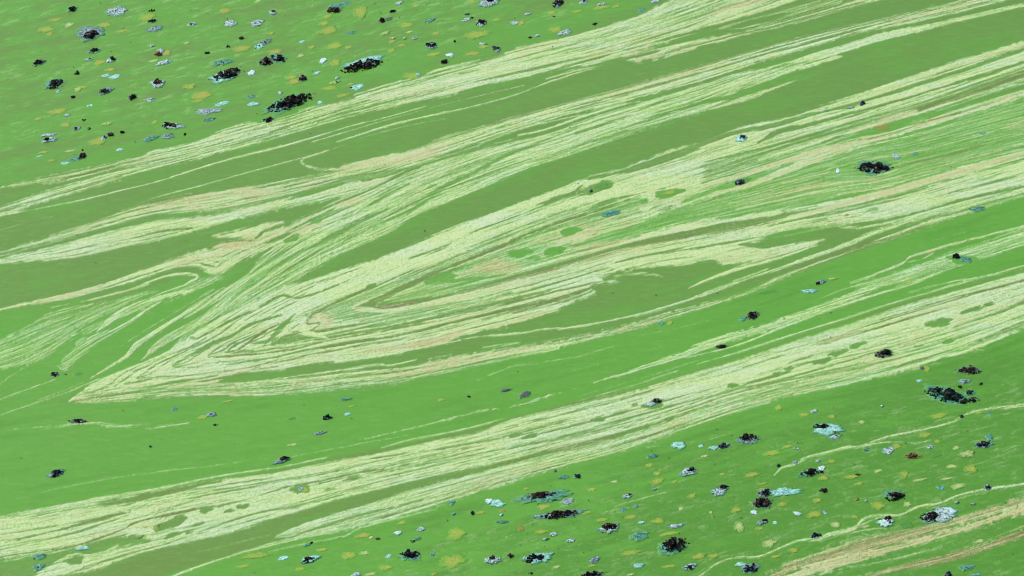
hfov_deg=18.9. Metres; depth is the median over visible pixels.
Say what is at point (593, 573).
dark algae clump
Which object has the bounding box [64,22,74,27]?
cream fleck
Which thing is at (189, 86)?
yellow film
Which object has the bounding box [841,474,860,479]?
yellow film
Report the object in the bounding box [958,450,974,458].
cream crust patch
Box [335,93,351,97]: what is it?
yellow film
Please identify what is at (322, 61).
pale crust patch
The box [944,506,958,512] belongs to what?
pale crust patch
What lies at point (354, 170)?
scum band
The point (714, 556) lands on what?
yellow film
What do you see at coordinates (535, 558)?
crusted algae clump
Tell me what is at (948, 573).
dark algae clump
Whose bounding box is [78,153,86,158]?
dark algae clump
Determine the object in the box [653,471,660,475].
yellow film
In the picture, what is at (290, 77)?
yellow film
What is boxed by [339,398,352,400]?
teal crust patch
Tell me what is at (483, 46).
yellow film
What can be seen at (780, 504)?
yellow film
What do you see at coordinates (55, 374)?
dark algae clump
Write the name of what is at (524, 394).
slate crust patch
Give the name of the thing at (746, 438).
dark algae clump
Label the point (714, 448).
turquoise crust patch
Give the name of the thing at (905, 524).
green film
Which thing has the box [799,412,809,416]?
yellow film
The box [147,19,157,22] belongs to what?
dark algae clump
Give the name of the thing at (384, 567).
yellow film
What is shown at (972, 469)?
yellow film
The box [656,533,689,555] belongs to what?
dark algae clump
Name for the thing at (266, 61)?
dark algae clump
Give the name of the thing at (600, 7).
yellow film
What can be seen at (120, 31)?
yellow film
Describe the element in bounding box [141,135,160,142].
teal crust patch
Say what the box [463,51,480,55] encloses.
yellow film
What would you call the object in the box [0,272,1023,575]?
scum band
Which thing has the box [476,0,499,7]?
crusted algae clump
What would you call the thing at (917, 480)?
cream fleck
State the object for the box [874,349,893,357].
dark algae clump
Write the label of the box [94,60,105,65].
yellow film
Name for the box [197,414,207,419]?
yellow film
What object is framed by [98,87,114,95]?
crusted algae clump
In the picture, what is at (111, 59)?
crusted algae clump
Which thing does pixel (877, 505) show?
yellow film
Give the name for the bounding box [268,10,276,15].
crusted algae clump
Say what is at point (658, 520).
yellow film
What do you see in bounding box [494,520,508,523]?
teal crust patch
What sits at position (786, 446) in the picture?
yellow film
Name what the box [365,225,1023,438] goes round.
scum strand
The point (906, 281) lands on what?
yellow film
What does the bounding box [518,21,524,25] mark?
yellow film
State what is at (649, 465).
yellow film
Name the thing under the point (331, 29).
yellow film
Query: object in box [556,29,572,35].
pale crust patch
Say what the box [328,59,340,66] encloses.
yellow film
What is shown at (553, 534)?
pale crust patch
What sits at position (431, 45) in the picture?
crusted algae clump
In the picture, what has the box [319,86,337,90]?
yellow film
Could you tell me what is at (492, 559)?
crusted algae clump
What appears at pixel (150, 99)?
pale crust patch
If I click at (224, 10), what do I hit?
yellow film
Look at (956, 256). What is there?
dark algae clump
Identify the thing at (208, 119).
teal crust patch
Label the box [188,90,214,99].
yellow film
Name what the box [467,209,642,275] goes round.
scum lobe
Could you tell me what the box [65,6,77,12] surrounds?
dark algae clump
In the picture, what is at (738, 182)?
dark algae clump
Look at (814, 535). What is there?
dark algae clump
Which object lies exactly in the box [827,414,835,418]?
yellow film
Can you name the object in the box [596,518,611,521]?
yellow film
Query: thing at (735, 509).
yellow film
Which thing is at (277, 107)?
dark algae clump
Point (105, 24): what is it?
yellow film
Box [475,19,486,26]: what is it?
crusted algae clump
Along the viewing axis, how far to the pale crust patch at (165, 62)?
33.49 m
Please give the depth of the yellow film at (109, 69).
33.38 m
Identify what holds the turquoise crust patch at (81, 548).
on the water
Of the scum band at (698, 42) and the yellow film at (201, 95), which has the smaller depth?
the yellow film at (201, 95)
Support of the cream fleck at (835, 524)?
on the water
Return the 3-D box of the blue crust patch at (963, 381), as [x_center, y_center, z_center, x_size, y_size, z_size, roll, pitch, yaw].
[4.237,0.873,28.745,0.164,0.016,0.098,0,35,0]
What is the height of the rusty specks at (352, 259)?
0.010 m
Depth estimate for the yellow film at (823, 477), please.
27.55 m
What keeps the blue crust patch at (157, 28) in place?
on the water
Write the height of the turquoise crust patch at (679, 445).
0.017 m
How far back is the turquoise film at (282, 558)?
26.64 m
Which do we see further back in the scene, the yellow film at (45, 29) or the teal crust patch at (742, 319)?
the yellow film at (45, 29)
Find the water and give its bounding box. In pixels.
[0,0,1023,575]
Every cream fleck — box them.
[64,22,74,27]
[359,551,369,554]
[364,572,376,575]
[733,520,744,532]
[762,539,777,548]
[829,521,840,528]
[903,501,912,507]
[912,478,928,481]
[946,464,958,468]
[950,483,966,490]
[972,539,985,543]
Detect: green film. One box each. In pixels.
[72,371,82,375]
[592,182,608,189]
[758,289,777,293]
[900,520,913,528]
[930,453,941,457]
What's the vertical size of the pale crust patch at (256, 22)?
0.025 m
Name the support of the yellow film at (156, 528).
on the water
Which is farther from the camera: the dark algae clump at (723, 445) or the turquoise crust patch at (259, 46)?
the turquoise crust patch at (259, 46)
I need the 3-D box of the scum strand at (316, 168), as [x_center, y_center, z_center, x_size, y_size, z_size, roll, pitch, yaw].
[-1.982,-1.350,31.923,0.426,0.006,0.510,0,35,0]
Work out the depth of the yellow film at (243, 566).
26.56 m
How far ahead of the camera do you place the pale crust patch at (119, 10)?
34.41 m
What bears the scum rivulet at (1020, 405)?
on the water
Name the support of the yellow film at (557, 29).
on the water
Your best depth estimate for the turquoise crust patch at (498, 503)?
27.25 m
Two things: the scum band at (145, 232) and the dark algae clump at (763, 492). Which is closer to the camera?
the dark algae clump at (763, 492)
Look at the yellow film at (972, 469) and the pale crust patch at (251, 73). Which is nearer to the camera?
the yellow film at (972, 469)
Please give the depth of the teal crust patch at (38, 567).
26.54 m
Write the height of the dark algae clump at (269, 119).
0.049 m
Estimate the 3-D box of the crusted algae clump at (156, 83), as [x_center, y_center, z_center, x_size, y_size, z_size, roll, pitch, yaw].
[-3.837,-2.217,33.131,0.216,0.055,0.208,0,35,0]
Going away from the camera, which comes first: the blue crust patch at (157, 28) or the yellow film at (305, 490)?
the yellow film at (305, 490)
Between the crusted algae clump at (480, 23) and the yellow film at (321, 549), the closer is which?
the yellow film at (321, 549)
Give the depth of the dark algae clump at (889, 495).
27.33 m
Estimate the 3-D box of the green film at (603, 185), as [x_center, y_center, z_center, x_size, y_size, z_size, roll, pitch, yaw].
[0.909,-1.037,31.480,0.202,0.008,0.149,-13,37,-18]
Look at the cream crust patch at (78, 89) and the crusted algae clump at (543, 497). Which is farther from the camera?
the cream crust patch at (78, 89)
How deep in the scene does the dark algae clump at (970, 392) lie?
28.59 m
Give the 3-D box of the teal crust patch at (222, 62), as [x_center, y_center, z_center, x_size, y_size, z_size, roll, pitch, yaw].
[-3.145,-2.464,33.512,0.366,0.020,0.140,-9,36,-13]
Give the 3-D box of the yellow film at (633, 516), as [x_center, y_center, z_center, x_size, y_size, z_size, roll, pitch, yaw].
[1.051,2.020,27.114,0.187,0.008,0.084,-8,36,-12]
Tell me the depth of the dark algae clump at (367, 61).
33.45 m
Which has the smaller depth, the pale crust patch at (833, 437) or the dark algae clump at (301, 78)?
the pale crust patch at (833, 437)
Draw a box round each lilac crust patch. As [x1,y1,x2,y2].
[193,108,223,115]
[559,498,574,504]
[578,0,588,4]
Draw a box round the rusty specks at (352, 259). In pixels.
[20,1,1017,571]
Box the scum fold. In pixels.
[70,40,1023,399]
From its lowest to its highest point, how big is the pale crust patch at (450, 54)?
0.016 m
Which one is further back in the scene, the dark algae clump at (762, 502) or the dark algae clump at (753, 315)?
the dark algae clump at (753, 315)
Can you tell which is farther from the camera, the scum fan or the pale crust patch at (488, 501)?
the scum fan
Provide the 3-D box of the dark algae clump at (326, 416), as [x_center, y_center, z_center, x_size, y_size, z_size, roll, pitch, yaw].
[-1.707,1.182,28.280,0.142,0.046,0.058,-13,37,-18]
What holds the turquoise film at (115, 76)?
on the water
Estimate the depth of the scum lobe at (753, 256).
30.45 m
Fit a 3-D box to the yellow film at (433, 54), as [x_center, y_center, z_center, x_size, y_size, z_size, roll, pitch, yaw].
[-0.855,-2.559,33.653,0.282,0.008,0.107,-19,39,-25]
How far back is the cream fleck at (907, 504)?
27.25 m
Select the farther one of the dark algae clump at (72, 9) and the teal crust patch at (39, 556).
the dark algae clump at (72, 9)
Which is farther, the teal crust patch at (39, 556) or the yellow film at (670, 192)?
the yellow film at (670, 192)
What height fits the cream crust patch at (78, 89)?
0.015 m
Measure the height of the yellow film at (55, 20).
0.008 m
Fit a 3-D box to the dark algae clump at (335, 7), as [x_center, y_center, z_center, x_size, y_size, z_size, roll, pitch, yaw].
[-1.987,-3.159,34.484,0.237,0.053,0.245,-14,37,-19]
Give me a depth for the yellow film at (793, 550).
26.73 m
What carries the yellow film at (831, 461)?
on the water
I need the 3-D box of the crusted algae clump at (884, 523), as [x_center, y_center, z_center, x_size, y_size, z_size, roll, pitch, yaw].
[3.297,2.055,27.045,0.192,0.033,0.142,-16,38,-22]
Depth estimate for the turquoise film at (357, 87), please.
33.09 m
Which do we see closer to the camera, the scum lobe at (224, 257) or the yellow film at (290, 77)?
the scum lobe at (224, 257)
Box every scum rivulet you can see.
[698,482,1023,575]
[774,403,1023,474]
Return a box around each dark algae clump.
[32,59,47,66]
[42,77,66,89]
[45,469,65,477]
[50,372,58,376]
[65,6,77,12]
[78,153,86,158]
[87,48,101,53]
[126,93,137,99]
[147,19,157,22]
[207,66,244,84]
[257,56,272,66]
[261,92,315,115]
[262,116,274,121]
[269,53,288,63]
[298,75,306,81]
[320,414,333,419]
[326,2,344,13]
[338,54,388,72]
[397,548,421,561]
[530,509,591,519]
[573,473,580,478]
[579,571,605,575]
[651,398,661,404]
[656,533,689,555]
[715,344,728,348]
[718,442,730,449]
[734,179,745,185]
[735,433,761,444]
[740,562,761,573]
[745,311,759,320]
[749,496,772,509]
[757,488,772,496]
[795,468,824,477]
[810,532,821,537]
[854,160,893,175]
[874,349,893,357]
[881,490,904,501]
[903,452,923,459]
[923,383,976,406]
[943,571,951,575]
[951,253,961,259]
[953,365,983,374]
[964,389,975,395]
[966,397,979,402]
[974,441,995,448]
[983,484,991,489]
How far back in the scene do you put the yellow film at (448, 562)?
26.61 m
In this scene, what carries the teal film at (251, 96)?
on the water
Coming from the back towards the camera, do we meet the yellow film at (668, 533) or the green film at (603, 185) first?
the green film at (603, 185)
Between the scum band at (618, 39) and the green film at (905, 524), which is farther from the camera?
the scum band at (618, 39)
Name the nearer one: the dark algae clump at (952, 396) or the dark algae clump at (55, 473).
the dark algae clump at (55, 473)
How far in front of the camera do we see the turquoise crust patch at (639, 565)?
26.56 m
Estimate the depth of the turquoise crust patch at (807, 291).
29.95 m
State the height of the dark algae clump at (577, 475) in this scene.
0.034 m
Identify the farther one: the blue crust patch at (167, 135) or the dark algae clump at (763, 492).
the blue crust patch at (167, 135)
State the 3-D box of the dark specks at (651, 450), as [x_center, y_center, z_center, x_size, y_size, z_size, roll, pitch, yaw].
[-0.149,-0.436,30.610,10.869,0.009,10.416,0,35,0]
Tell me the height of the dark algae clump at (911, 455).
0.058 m
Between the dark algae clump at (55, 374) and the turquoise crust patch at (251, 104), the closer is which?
the dark algae clump at (55, 374)
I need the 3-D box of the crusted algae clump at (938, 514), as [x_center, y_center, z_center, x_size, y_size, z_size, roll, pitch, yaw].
[3.764,2.005,27.101,0.362,0.056,0.254,-23,41,-29]
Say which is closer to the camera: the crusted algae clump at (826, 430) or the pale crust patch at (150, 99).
the crusted algae clump at (826, 430)
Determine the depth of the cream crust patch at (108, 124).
32.46 m
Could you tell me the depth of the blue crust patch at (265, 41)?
33.86 m
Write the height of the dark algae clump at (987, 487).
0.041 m
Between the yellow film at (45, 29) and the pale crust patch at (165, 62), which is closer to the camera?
the pale crust patch at (165, 62)
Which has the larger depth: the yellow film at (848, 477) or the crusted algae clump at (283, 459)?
the crusted algae clump at (283, 459)
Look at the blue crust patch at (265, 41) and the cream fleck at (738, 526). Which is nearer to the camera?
the cream fleck at (738, 526)
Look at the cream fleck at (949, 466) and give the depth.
27.70 m
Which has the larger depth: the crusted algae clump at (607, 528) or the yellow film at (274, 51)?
the yellow film at (274, 51)
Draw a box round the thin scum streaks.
[0,0,1023,575]
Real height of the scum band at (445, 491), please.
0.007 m
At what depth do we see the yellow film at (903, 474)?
27.60 m
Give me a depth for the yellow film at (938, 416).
28.32 m
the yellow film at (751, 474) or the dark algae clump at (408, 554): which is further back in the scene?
the yellow film at (751, 474)
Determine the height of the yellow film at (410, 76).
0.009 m
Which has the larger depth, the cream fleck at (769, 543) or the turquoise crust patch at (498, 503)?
the turquoise crust patch at (498, 503)
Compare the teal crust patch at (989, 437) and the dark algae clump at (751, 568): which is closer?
the dark algae clump at (751, 568)
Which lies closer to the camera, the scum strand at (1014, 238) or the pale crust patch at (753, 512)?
the pale crust patch at (753, 512)
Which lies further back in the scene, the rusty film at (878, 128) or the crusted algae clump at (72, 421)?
the rusty film at (878, 128)
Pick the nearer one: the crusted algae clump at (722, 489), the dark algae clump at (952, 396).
the crusted algae clump at (722, 489)
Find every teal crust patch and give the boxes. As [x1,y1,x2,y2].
[31,563,45,571]
[32,553,46,560]
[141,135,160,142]
[202,117,216,122]
[210,59,236,66]
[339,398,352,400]
[423,18,436,22]
[448,500,455,505]
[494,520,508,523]
[556,475,569,479]
[600,209,620,216]
[628,531,649,541]
[646,454,659,458]
[738,317,746,321]
[957,564,976,571]
[958,257,972,263]
[965,206,984,211]
[985,432,993,441]
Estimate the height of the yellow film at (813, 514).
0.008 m
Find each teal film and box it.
[68,157,81,161]
[246,94,255,98]
[341,1,351,5]
[636,8,644,12]
[935,485,945,490]
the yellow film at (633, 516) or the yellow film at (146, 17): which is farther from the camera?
the yellow film at (146, 17)
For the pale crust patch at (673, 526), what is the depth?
27.00 m
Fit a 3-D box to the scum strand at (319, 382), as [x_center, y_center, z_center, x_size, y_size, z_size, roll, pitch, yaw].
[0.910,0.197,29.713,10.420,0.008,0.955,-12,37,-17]
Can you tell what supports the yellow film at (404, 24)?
on the water
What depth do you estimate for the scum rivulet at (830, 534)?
27.01 m
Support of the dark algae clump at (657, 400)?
on the water
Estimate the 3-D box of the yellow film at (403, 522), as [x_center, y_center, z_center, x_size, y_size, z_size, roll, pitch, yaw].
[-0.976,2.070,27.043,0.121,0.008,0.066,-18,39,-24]
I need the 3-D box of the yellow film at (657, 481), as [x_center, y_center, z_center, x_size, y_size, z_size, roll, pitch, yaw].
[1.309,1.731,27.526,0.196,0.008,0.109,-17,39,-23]
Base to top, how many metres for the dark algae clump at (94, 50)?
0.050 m
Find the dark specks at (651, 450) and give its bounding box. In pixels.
[41,10,1005,568]
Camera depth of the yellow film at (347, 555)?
26.68 m
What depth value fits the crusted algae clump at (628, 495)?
27.34 m
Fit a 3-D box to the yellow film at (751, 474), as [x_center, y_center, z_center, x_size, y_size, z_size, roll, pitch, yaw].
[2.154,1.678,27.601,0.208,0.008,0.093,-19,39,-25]
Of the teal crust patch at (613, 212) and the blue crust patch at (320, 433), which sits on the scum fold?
the teal crust patch at (613, 212)
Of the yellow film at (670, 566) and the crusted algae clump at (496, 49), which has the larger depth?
the crusted algae clump at (496, 49)
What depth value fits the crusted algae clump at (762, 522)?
27.04 m
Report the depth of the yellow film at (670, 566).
26.56 m
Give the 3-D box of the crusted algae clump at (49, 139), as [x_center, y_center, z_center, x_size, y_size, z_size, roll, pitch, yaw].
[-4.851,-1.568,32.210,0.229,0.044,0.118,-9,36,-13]
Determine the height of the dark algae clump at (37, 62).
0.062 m
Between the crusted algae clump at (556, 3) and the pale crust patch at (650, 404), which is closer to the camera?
the pale crust patch at (650, 404)
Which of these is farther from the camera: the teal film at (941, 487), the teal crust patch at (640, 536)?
the teal film at (941, 487)
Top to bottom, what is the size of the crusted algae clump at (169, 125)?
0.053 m
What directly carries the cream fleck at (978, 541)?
on the water
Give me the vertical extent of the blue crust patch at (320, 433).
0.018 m
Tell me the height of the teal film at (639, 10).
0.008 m
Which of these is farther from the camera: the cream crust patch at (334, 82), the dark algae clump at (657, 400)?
the cream crust patch at (334, 82)
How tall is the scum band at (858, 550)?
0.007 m
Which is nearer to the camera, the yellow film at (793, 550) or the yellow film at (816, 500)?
the yellow film at (793, 550)
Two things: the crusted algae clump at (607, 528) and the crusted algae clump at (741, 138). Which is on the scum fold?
the crusted algae clump at (741, 138)
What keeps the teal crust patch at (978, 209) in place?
on the water
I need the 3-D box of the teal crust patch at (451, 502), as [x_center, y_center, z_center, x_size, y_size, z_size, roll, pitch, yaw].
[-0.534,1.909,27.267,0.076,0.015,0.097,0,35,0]
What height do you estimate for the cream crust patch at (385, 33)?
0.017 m
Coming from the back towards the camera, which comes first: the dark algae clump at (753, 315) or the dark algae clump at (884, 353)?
the dark algae clump at (753, 315)
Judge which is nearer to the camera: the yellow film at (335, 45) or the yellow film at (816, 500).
the yellow film at (816, 500)
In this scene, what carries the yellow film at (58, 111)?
on the water
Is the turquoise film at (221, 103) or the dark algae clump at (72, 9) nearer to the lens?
the turquoise film at (221, 103)
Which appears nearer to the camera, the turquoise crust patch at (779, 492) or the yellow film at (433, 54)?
the turquoise crust patch at (779, 492)
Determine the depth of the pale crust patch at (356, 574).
26.46 m
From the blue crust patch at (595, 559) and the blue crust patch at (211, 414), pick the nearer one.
the blue crust patch at (595, 559)
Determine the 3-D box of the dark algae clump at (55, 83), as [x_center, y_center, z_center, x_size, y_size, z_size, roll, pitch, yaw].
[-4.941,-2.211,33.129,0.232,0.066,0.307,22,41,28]
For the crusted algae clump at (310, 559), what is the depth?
26.62 m
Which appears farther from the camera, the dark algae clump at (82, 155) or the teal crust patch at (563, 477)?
the dark algae clump at (82, 155)
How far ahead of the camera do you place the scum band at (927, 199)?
31.31 m
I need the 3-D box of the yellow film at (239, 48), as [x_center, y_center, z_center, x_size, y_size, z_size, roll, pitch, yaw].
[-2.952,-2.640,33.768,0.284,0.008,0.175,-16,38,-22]
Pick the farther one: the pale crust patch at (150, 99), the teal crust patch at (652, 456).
the pale crust patch at (150, 99)
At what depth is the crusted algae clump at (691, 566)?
26.54 m
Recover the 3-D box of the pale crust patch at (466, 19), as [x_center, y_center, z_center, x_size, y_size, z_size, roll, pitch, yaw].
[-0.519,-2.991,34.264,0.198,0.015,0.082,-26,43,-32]
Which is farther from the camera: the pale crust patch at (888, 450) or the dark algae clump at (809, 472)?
the pale crust patch at (888, 450)
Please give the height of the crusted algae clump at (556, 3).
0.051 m
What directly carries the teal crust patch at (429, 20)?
on the water
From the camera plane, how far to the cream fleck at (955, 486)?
27.46 m
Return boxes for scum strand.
[71,188,1023,403]
[301,145,342,170]
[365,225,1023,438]
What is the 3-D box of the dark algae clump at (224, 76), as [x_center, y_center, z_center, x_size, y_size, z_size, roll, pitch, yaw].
[-3.094,-2.321,33.267,0.458,0.079,0.254,-18,39,-24]
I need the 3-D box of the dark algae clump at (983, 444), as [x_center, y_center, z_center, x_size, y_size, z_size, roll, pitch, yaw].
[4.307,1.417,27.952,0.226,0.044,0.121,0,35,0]
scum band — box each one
[0,0,795,215]
[0,0,1005,256]
[0,173,395,262]
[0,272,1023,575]
[141,3,1023,359]
[172,358,898,575]
[619,0,880,61]
[740,149,1023,240]
[769,496,1023,575]
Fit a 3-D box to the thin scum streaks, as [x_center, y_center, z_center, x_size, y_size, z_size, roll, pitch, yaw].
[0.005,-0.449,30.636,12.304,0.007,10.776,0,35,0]
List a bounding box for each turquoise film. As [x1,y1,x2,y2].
[108,74,120,78]
[214,101,229,106]
[277,555,289,560]
[350,84,364,90]
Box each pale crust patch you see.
[39,133,56,136]
[104,5,128,16]
[144,98,155,101]
[154,59,171,66]
[186,22,197,25]
[224,20,237,26]
[247,70,255,75]
[249,19,264,27]
[319,57,326,64]
[350,572,361,575]
[392,531,401,534]
[416,526,425,531]
[444,53,453,56]
[459,17,470,21]
[485,498,492,503]
[550,532,557,536]
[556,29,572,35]
[565,538,575,542]
[645,402,655,406]
[667,523,685,528]
[750,510,757,514]
[828,435,842,439]
[882,446,895,454]
[892,153,900,159]
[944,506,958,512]
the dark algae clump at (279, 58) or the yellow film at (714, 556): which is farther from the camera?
the dark algae clump at (279, 58)
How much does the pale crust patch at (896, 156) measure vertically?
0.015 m
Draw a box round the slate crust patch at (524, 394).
[518,391,530,398]
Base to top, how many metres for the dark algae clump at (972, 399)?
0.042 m
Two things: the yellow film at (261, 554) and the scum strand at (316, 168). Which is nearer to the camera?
the yellow film at (261, 554)
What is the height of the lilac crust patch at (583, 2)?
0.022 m
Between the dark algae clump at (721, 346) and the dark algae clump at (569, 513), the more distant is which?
the dark algae clump at (721, 346)
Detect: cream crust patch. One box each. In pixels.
[74,87,82,91]
[101,122,112,125]
[329,80,340,84]
[380,30,389,35]
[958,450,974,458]
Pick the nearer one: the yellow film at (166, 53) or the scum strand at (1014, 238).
the scum strand at (1014, 238)
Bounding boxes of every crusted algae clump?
[40,137,58,143]
[68,419,88,423]
[75,26,105,42]
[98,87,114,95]
[105,56,115,62]
[148,78,164,88]
[154,48,164,55]
[162,122,185,129]
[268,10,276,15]
[270,456,291,465]
[301,554,322,564]
[425,42,437,49]
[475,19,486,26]
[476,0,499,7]
[483,555,501,564]
[492,46,500,52]
[510,489,576,504]
[520,552,554,564]
[552,0,563,7]
[595,523,619,533]
[621,493,632,498]
[678,467,697,476]
[682,563,697,570]
[709,484,728,496]
[735,134,747,141]
[755,519,767,525]
[811,422,846,437]
[816,280,825,284]
[875,518,894,527]
[919,506,957,523]
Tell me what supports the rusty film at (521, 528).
on the water
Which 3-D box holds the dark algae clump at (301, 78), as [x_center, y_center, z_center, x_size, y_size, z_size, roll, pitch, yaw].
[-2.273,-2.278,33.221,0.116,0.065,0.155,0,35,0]
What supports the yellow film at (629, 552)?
on the water
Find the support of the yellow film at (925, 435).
on the water
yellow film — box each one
[36,26,56,32]
[45,108,69,114]
[47,18,64,21]
[60,122,69,126]
[87,136,108,145]
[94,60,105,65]
[95,22,112,27]
[104,67,115,71]
[112,29,128,33]
[134,524,160,538]
[137,12,156,21]
[162,50,171,56]
[182,83,196,89]
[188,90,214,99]
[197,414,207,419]
[220,8,232,13]
[231,45,252,52]
[235,564,249,568]
[239,551,271,559]
[267,49,283,53]
[283,75,298,79]
[286,78,300,84]
[302,486,309,492]
[316,548,329,551]
[317,21,329,25]
[317,25,337,34]
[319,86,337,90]
[326,42,344,49]
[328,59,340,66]
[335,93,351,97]
[340,551,357,559]
[352,5,367,19]
[353,532,372,538]
[378,564,394,570]
[396,520,405,524]
[398,21,413,27]
[402,72,419,80]
[425,51,441,56]
[438,554,467,569]
[447,526,467,540]
[462,30,490,39]
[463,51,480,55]
[479,45,489,48]
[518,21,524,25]
[534,529,550,533]
[537,504,550,509]
[548,26,562,32]
[592,5,610,10]
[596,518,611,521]
[618,549,643,556]
[623,514,638,519]
[645,463,653,467]
[648,477,666,484]
[649,517,664,523]
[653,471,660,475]
[658,531,680,536]
[661,564,677,567]
[662,190,676,194]
[686,493,696,498]
[690,552,706,559]
[708,553,718,558]
[730,507,741,512]
[743,471,760,477]
[762,450,782,455]
[769,554,782,558]
[775,404,781,410]
[776,502,787,506]
[781,444,793,448]
[787,548,799,552]
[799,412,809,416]
[805,510,821,518]
[812,498,821,503]
[817,475,829,480]
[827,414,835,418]
[828,459,836,463]
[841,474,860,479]
[870,500,885,510]
[892,443,901,449]
[899,470,908,478]
[903,279,914,283]
[917,432,931,437]
[921,365,931,372]
[930,412,948,419]
[963,464,977,473]
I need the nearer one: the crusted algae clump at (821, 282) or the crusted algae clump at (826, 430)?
the crusted algae clump at (826, 430)
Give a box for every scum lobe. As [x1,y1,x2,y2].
[0,221,286,309]
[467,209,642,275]
[689,238,824,287]
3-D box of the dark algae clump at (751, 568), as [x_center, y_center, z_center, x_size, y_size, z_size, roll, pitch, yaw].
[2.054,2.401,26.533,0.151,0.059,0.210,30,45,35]
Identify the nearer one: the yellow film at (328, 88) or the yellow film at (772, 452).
the yellow film at (772, 452)
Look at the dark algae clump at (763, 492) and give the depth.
27.36 m
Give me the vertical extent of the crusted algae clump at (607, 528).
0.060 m
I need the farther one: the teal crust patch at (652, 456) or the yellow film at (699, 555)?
the teal crust patch at (652, 456)
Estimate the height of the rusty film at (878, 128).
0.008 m
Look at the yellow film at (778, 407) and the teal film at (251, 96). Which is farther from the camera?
the teal film at (251, 96)
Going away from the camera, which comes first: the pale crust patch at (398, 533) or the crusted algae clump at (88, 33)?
the pale crust patch at (398, 533)
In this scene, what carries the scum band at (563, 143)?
on the water
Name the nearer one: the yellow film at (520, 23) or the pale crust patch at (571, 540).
the pale crust patch at (571, 540)
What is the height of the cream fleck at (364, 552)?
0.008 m
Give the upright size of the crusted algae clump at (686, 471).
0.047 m
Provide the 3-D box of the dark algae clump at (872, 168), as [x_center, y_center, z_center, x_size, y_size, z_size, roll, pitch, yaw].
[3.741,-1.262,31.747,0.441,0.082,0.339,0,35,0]
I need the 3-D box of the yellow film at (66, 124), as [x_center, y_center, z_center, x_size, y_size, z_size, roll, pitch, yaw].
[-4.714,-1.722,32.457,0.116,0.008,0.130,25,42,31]
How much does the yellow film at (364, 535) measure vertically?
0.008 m
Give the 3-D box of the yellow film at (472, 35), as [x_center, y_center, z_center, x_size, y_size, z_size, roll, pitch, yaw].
[-0.390,-2.810,34.011,0.395,0.008,0.212,-18,39,-24]
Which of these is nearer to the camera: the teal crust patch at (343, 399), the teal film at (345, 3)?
the teal crust patch at (343, 399)
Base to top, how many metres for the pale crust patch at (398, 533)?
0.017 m
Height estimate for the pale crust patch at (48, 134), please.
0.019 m
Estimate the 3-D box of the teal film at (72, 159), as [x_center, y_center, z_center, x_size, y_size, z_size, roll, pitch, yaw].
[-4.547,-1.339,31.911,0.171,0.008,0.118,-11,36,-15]
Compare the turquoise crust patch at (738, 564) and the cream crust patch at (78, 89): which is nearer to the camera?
the turquoise crust patch at (738, 564)
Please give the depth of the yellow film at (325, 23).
34.20 m
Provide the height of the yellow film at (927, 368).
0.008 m
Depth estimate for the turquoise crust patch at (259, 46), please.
33.78 m
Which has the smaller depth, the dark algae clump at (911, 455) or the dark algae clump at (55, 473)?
the dark algae clump at (55, 473)
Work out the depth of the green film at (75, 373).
28.85 m
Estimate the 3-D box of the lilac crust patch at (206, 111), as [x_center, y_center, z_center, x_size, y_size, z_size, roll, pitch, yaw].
[-3.225,-1.875,32.669,0.362,0.020,0.180,0,35,0]
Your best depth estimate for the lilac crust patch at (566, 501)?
27.28 m
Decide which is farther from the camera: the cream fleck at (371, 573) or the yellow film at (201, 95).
the yellow film at (201, 95)
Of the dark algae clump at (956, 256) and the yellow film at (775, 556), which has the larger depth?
the dark algae clump at (956, 256)
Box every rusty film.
[518,525,524,531]
[872,126,889,130]
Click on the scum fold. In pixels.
(448, 248)
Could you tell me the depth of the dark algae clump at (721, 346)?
29.18 m
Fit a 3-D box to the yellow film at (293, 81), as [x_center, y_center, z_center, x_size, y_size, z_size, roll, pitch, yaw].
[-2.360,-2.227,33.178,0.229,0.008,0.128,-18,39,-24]
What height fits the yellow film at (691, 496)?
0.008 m
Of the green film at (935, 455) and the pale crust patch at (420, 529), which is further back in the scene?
the green film at (935, 455)
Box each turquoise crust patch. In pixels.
[74,546,90,550]
[247,102,260,106]
[254,44,263,48]
[489,499,506,507]
[632,563,645,568]
[670,441,685,449]
[707,446,717,450]
[734,562,746,566]
[769,487,804,496]
[800,289,818,293]
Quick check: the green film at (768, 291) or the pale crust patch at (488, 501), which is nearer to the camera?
the pale crust patch at (488, 501)
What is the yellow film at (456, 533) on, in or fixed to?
on the water
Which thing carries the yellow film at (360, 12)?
on the water
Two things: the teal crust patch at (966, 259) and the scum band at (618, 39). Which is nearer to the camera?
the teal crust patch at (966, 259)
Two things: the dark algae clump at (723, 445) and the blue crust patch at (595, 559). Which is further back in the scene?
the dark algae clump at (723, 445)
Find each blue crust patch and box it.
[145,25,162,31]
[160,133,174,138]
[205,412,216,416]
[256,38,272,44]
[312,431,328,435]
[587,555,600,563]
[957,379,971,384]
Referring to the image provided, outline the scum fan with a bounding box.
[0,272,223,383]
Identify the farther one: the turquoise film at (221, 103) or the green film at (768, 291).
the turquoise film at (221, 103)
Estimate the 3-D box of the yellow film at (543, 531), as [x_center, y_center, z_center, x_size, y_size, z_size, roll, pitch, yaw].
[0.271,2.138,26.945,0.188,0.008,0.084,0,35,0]
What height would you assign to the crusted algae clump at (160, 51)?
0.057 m
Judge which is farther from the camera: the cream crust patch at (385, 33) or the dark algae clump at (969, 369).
the cream crust patch at (385, 33)
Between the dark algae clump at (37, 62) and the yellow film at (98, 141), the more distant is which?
the dark algae clump at (37, 62)
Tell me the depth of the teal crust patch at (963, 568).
26.54 m
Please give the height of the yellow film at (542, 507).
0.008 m
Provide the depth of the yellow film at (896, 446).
27.95 m

